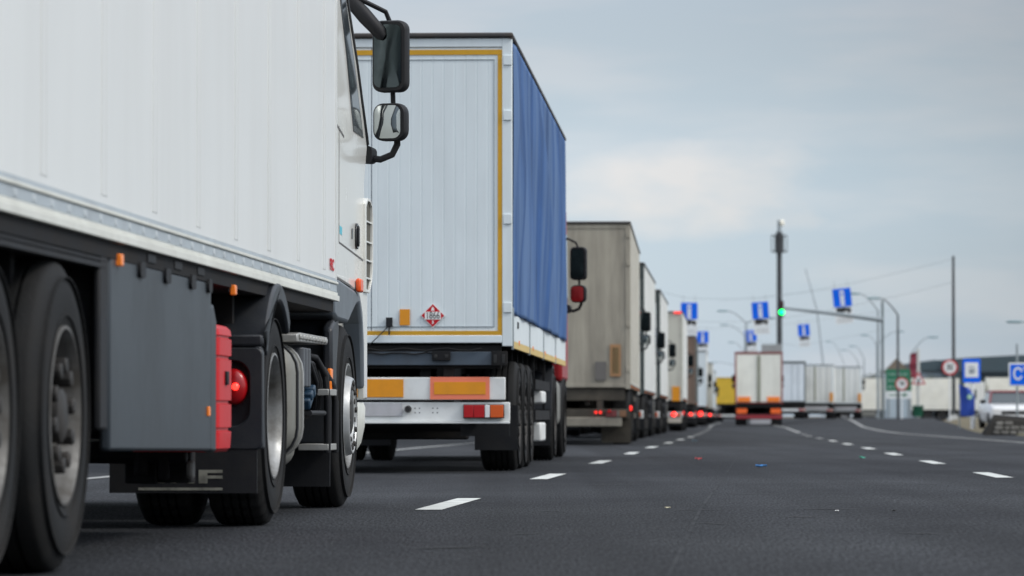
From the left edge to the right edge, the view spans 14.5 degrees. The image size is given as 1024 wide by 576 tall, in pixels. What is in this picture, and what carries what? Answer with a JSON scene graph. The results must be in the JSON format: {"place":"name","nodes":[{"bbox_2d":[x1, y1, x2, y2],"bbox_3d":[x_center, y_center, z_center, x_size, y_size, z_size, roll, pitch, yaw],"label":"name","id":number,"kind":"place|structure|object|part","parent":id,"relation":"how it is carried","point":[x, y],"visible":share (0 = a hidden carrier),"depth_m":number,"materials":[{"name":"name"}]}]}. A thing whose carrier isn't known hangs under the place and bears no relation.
{"place":"outdoors","nodes":[
{"label":"outdoors","id":0,"kind":"place"},
{"bbox_2d":[0,417,1023,575],"bbox_3d":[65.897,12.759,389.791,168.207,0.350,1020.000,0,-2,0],"label":"road","id":1,"kind":"structure","parent":0,"point":[618,519],"depth_m":20.81,"materials":[{"name":"grey asphalt"}]},
{"bbox_2d":[0,0,409,571],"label":"articulated truck","id":2,"kind":"object","parent":1,"relation":"on","point":[186,241],"visible":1,"depth_m":16.52,"materials":[{"name":"metal"}]},
{"bbox_2d":[88,442,474,478],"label":"edge line","id":3,"kind":"object","parent":1,"relation":"on","point":[366,452],"visible":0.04,"depth_m":63.84,"materials":[{"name":"paint"}]},
{"bbox_2d":[354,32,586,469],"bbox_3d":[-0.884,-0.062,44.399,2.970,3.990,16.155,0,-2,3],"label":"articulated truck","id":4,"kind":"object","parent":1,"relation":"on","point":[469,308],"visible":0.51,"depth_m":36.40,"materials":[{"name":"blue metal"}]},
{"bbox_3d":[-1.906,-0.875,36.453,1.269,2.602,0.056,0,-2,3],"label":"rear door","id":5,"kind":"part","parent":4,"relation":"part of","materials":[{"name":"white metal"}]},
{"bbox_3d":[-0.631,-0.877,36.391,1.269,2.602,0.056,0,-2,3],"label":"rear door","id":6,"kind":"part","parent":4,"relation":"part of","materials":[{"name":"white metal"}]},
{"bbox_2d":[415,439,683,509],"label":"lane marking","id":7,"kind":"object","parent":1,"relation":"on","point":[447,504],"visible":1,"depth_m":24.56,"materials":[{"name":"paint"}]},
{"bbox_2d":[566,221,650,443],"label":"articulated truck","id":8,"kind":"object","parent":1,"relation":"on","point":[603,379],"visible":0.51,"depth_m":71.87,"materials":[{"name":"metal"}]},
{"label":"rear door","id":9,"kind":"part","parent":8,"relation":"part of","materials":[{"name":"beige metal"}]},
{"bbox_2d":[566,262,664,437],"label":"articulated truck","id":10,"kind":"object","parent":1,"relation":"on","point":[647,402],"visible":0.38,"depth_m":97.42,"materials":[{"name":"metal"}]},
{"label":"rear door","id":11,"kind":"part","parent":10,"relation":"part of","materials":[{"name":"metal"}]},
{"bbox_2d":[580,289,675,434],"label":"articulated truck","id":12,"kind":"object","parent":1,"relation":"on","point":[662,370],"visible":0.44,"depth_m":115.27,"materials":[{"name":"metal"}]},
{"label":"rear door","id":13,"kind":"part","parent":12,"relation":"part of","materials":[{"name":"metal"}]},
{"bbox_2d":[668,311,693,430],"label":"articulated truck","id":14,"kind":"object","parent":1,"relation":"on","point":[677,379],"visible":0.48,"depth_m":133.54,"materials":[{"name":"metal"}]},
{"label":"rear door","id":15,"kind":"part","parent":14,"relation":"part of","materials":[{"name":"white metal"}]},
{"bbox_2d":[687,336,702,427],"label":"articulated truck","id":16,"kind":"object","parent":1,"relation":"on","point":[693,380],"visible":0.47,"depth_m":174.04,"materials":[{"name":"metal"}]},
{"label":"rear door","id":17,"kind":"part","parent":16,"relation":"part of","materials":[{"name":"metal"}]},
{"bbox_2d":[698,351,711,425],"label":"articulated truck","id":18,"kind":"object","parent":1,"relation":"on","point":[703,392],"visible":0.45,"depth_m":214.01,"materials":[{"name":"white metal"}]},
{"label":"rear door","id":19,"kind":"part","parent":18,"relation":"part of","materials":[{"name":"white metal"}]},
{"bbox_2d":[666,433,752,575],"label":"road seam","id":20,"kind":"object","parent":1,"relation":"on","point":[673,564],"visible":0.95,"depth_m":18.16,"materials":[{"name":"black asphalt"}]},
{"bbox_2d":[707,363,716,423],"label":"articulated truck","id":21,"kind":"object","parent":1,"relation":"on","point":[711,390],"visible":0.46,"depth_m":261.99,"materials":[{"name":"metal"}]},
{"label":"rear door","id":22,"kind":"part","parent":21,"relation":"part of","materials":[{"name":"metal"}]},
{"bbox_2d":[713,371,718,422],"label":"articulated truck","id":23,"kind":"object","parent":1,"relation":"on","point":[714,399],"visible":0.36,"depth_m":309.94,"materials":[{"name":"white metal"}]},
{"bbox_2d":[716,377,735,421],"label":"articulated truck","id":24,"kind":"object","parent":1,"relation":"on","point":[725,403],"visible":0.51,"depth_m":362.00,"materials":[{"name":"metal"}]},
{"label":"rear door","id":25,"kind":"part","parent":24,"relation":"part of","materials":[{"name":"yellow metal"}]},
{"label":"rear door","id":26,"kind":"part","parent":24,"relation":"part of","materials":[{"name":"yellow metal"}]},
{"bbox_2d":[720,324,744,351],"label":"street lamp","id":27,"kind":"object","parent":1,"relation":"on","point":[738,330],"visible":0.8,"depth_m":389.99,"materials":[{"name":"metal"}]},
{"bbox_2d":[717,310,774,422],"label":"street lamp","id":28,"kind":"object","parent":1,"relation":"on","point":[745,327],"visible":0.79,"depth_m":299.99,"materials":[{"name":"metal"}]},
{"bbox_2d":[747,331,873,345],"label":"span wire","id":29,"kind":"object","parent":28,"relation":"attached to","point":[811,343],"visible":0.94,"depth_m":300.02,"materials":[{"name":"metal"}]},
{"bbox_2d":[732,352,783,425],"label":"articulated truck","id":30,"kind":"object","parent":1,"relation":"on","point":[758,380],"visible":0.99,"depth_m":218.03,"materials":[{"name":"metal"}]},
{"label":"rear door","id":31,"kind":"part","parent":30,"relation":"part of","materials":[{"name":"white metal"}]},
{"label":"rear door","id":32,"kind":"part","parent":30,"relation":"part of","materials":[{"name":"white metal"}]},
{"bbox_2d":[761,344,781,351],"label":"sign board","id":33,"kind":"object","parent":1,"relation":"on","point":[771,347],"visible":0.41,"depth_m":330.01,"materials":[{"name":"metal"}]},
{"bbox_2d":[781,361,805,418],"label":"articulated truck","id":34,"kind":"object","parent":1,"relation":"on","point":[794,390],"visible":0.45,"depth_m":256.00,"materials":[{"name":"metal"}]},
{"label":"rear door","id":35,"kind":"part","parent":34,"relation":"part of","materials":[{"name":"metal"}]},
{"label":"rear door","id":36,"kind":"part","parent":34,"relation":"part of","materials":[{"name":"metal"}]},
{"bbox_2d":[774,425,824,438],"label":"worn marking","id":37,"kind":"object","parent":1,"relation":"on","point":[797,431],"visible":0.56,"depth_m":133.87,"materials":[{"name":"paint"}]},
{"bbox_2d":[805,365,834,417],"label":"articulated truck","id":38,"kind":"object","parent":1,"relation":"on","point":[820,389],"visible":0.46,"depth_m":272.03,"materials":[{"name":"white metal"}]},
{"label":"rear door","id":39,"kind":"part","parent":38,"relation":"part of","materials":[{"name":"metal"}]},
{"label":"rear door","id":40,"kind":"part","parent":38,"relation":"part of","materials":[{"name":"metal"}]},
{"bbox_2d":[779,301,883,418],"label":"traffic signal","id":41,"kind":"object","parent":1,"relation":"on","point":[848,315],"visible":0.98,"depth_m":237.97,"materials":[{"name":"metal"}]},
{"bbox_2d":[835,367,864,417],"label":"articulated truck","id":42,"kind":"object","parent":1,"relation":"on","point":[849,383],"visible":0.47,"depth_m":283.02,"materials":[{"name":"white metal"}]},
{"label":"rear door","id":43,"kind":"part","parent":42,"relation":"part of","materials":[{"name":"metal"}]},
{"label":"rear door","id":44,"kind":"part","parent":42,"relation":"part of","materials":[{"name":"metal"}]},
{"bbox_2d":[851,293,879,418],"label":"street lamp","id":45,"kind":"object","parent":1,"relation":"on","point":[878,400],"visible":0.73,"depth_m":261.91,"materials":[{"name":"metal"}]},
{"bbox_2d":[867,297,899,418],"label":"street lamp","id":46,"kind":"object","parent":1,"relation":"on","point":[898,406],"visible":0.95,"depth_m":251.93,"materials":[{"name":"grey metal"}]},
{"bbox_2d":[884,359,908,417],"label":"kiosk","id":47,"kind":"object","parent":1,"relation":"on","point":[893,402],"visible":0.32,"depth_m":329.87,"materials":[{"name":"grey metal"}]},
{"bbox_2d":[837,378,958,420],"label":"articulated truck","id":48,"kind":"object","parent":1,"relation":"on","point":[934,396],"visible":0.41,"depth_m":370.63,"materials":[{"name":"metal"}]},
{"bbox_2d":[886,369,910,416],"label":"direction sign","id":49,"kind":"object","parent":1,"relation":"on","point":[891,379],"visible":0.66,"depth_m":284.93,"materials":[{"name":"metal"}]},
{"bbox_2d":[895,377,907,418],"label":"road sign","id":50,"kind":"object","parent":1,"relation":"on","point":[901,383],"visible":1,"depth_m":224.93,"materials":[{"name":"white metal"}]},
{"bbox_2d":[909,350,916,377],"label":"banner","id":51,"kind":"object","parent":1,"relation":"on","point":[913,365],"visible":0.87,"depth_m":274.96,"materials":[{"name":"fabric"}]},
{"bbox_2d":[912,405,923,416],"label":"litter bin","id":52,"kind":"object","parent":1,"relation":"on","point":[917,410],"visible":1,"depth_m":249.60,"materials":[{"name":"green plastic"}]},
{"bbox_2d":[912,349,924,404],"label":"road sign","id":53,"kind":"object","parent":1,"relation":"on","point":[918,380],"visible":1,"depth_m":261.94,"materials":[{"name":"grey metal"}]},
{"bbox_2d":[828,440,1008,476],"bbox_3d":[4.485,1.795,40.165,0.206,0.001,90.520,0,-2,3],"label":"lane marking","id":54,"kind":"object","parent":1,"relation":"on","point":[982,473],"visible":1,"depth_m":43.68,"materials":[{"name":"paint"}]},
{"bbox_2d":[909,336,937,417],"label":"street lamp","id":55,"kind":"object","parent":1,"relation":"on","point":[909,368],"visible":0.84,"depth_m":329.93,"materials":[{"name":"metal"}]},
{"bbox_2d":[844,418,1023,442],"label":"edge line","id":56,"kind":"object","parent":1,"relation":"on","point":[917,434],"visible":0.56,"depth_m":118.57,"materials":[{"name":"paint"}]},
{"bbox_2d":[959,383,974,428],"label":"banner","id":57,"kind":"object","parent":1,"relation":"on","point":[966,402],"visible":1,"depth_m":147.96,"materials":[{"name":"fabric"}]},
{"bbox_2d":[943,377,1023,416],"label":"articulated truck","id":58,"kind":"object","parent":1,"relation":"on","point":[981,389],"visible":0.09,"depth_m":363.67,"materials":[{"name":"metal"}]},
{"bbox_2d":[351,0,1023,415],"label":"sky","id":59,"kind":"structure","parent":0,"point":[885,137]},
{"bbox_2d":[783,416,978,432],"bbox_3d":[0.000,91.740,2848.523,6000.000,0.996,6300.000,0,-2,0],"label":"ground","id":60,"kind":"structure","parent":0,"point":[812,416],"depth_m":4216.45,"materials":[{"name":"grey plant"}]},
{"bbox_2d":[771,220,786,419],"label":"mast","id":61,"kind":"object","parent":60,"relation":"on","point":[779,241],"visible":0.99,"depth_m":480.02,"materials":[{"name":"metal"}]},
{"bbox_2d":[805,269,823,416],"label":"crane mast","id":62,"kind":"object","parent":60,"relation":"on","point":[818,325],"visible":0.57,"depth_m":700.03,"materials":[{"name":"grey metal"}]},
{"bbox_2d":[849,346,864,377],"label":"street lamp","id":63,"kind":"object","parent":60,"relation":"on","point":[863,364],"visible":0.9,"depth_m":479.92,"materials":[{"name":"metal"}]},
{"bbox_2d":[862,370,884,377],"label":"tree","id":64,"kind":"object","parent":60,"relation":"on","point":[874,376],"visible":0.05,"depth_m":559.82,"materials":[{"name":"plant"}]},
{"bbox_2d":[861,331,903,417],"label":"street lamp","id":65,"kind":"object","parent":60,"relation":"on","point":[876,351],"visible":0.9,"depth_m":419.94,"materials":[{"name":"metal"}]},
{"bbox_2d":[904,355,1023,416],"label":"warehouse","id":66,"kind":"structure","parent":60,"relation":"on","point":[994,366],"depth_m":619.95,"materials":[{"name":"grey metal"}]},
{"bbox_2d":[942,417,1023,435],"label":"verge","id":67,"kind":"structure","parent":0,"point":[965,422],"depth_m":196.68,"materials":[{"name":"soil"}]},
{"bbox_2d":[942,359,957,420],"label":"road sign","id":68,"kind":"object","parent":67,"relation":"on","point":[949,367],"visible":1,"depth_m":199.96,"materials":[{"name":"white metal"}]},
{"bbox_2d":[947,256,958,420],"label":"utility pole","id":69,"kind":"object","parent":67,"relation":"on","point":[953,416],"visible":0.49,"depth_m":239.94,"materials":[{"name":"metal"}]},
{"bbox_2d":[662,259,949,298],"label":"span wire","id":70,"kind":"object","parent":69,"relation":"attached to","point":[806,291],"visible":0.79,"depth_m":240.11,"materials":[{"name":"metal"}]},
{"bbox_2d":[681,295,697,334],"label":"lane sign","id":71,"kind":"object","parent":70,"relation":"hanging from","point":[690,310],"visible":0.74,"depth_m":240.07,"materials":[{"name":"metal"}]},
{"bbox_2d":[751,296,769,334],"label":"lane sign","id":72,"kind":"object","parent":70,"relation":"hanging from","point":[760,311],"visible":1,"depth_m":240.07,"materials":[{"name":"metal"}]},
{"bbox_2d":[832,286,853,323],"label":"lane sign","id":73,"kind":"object","parent":70,"relation":"hanging from","point":[842,299],"visible":1,"depth_m":240.09,"materials":[{"name":"metal"}]},
{"bbox_2d":[697,283,948,321],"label":"span wire","id":74,"kind":"object","parent":69,"relation":"attached to","point":[833,309],"visible":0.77,"depth_m":240.15,"materials":[{"name":"metal"}]},
{"bbox_2d":[963,359,979,428],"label":"service sign","id":75,"kind":"object","parent":67,"relation":"on","point":[971,370],"visible":0.94,"depth_m":149.97,"materials":[{"name":"metal"}]},
{"bbox_2d":[978,390,1023,427],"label":"parked car","id":76,"kind":"object","parent":67,"relation":"on","point":[997,402],"visible":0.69,"depth_m":147.05,"materials":[{"name":"white metal"}]},
{"bbox_2d":[982,414,1023,434],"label":"stone wall","id":77,"kind":"structure","parent":67,"relation":"on","point":[1003,425],"depth_m":107.94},
{"bbox_2d":[1006,321,1023,322],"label":"street lamp","id":78,"kind":"object","parent":67,"relation":"on","point":[1014,321],"visible":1,"depth_m":199.92,"materials":[{"name":"metal"}]},
{"bbox_2d":[1009,344,1023,415],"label":"direction sign","id":79,"kind":"object","parent":67,"relation":"on","point":[1016,374],"visible":1,"depth_m":124.97,"materials":[{"name":"metal"}]},
{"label":"span wire","id":80,"kind":"object","parent":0,"visible":0},
{"bbox_2d":[697,326,708,353],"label":"lane sign","id":81,"kind":"object","parent":80,"relation":"hanging from","point":[703,338],"visible":0.84,"depth_m":350.03,"materials":[{"name":"metal"}]},
{"bbox_2d":[744,330,756,351],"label":"lane sign","id":82,"kind":"object","parent":80,"relation":"hanging from","point":[751,337],"visible":0.86,"depth_m":350.03,"materials":[{"name":"metal"}]},
{"bbox_2d":[798,323,810,346],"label":"lane sign","id":83,"kind":"object","parent":80,"relation":"hanging from","point":[804,330],"visible":0.98,"depth_m":350.05,"materials":[{"name":"metal"}]}
]}

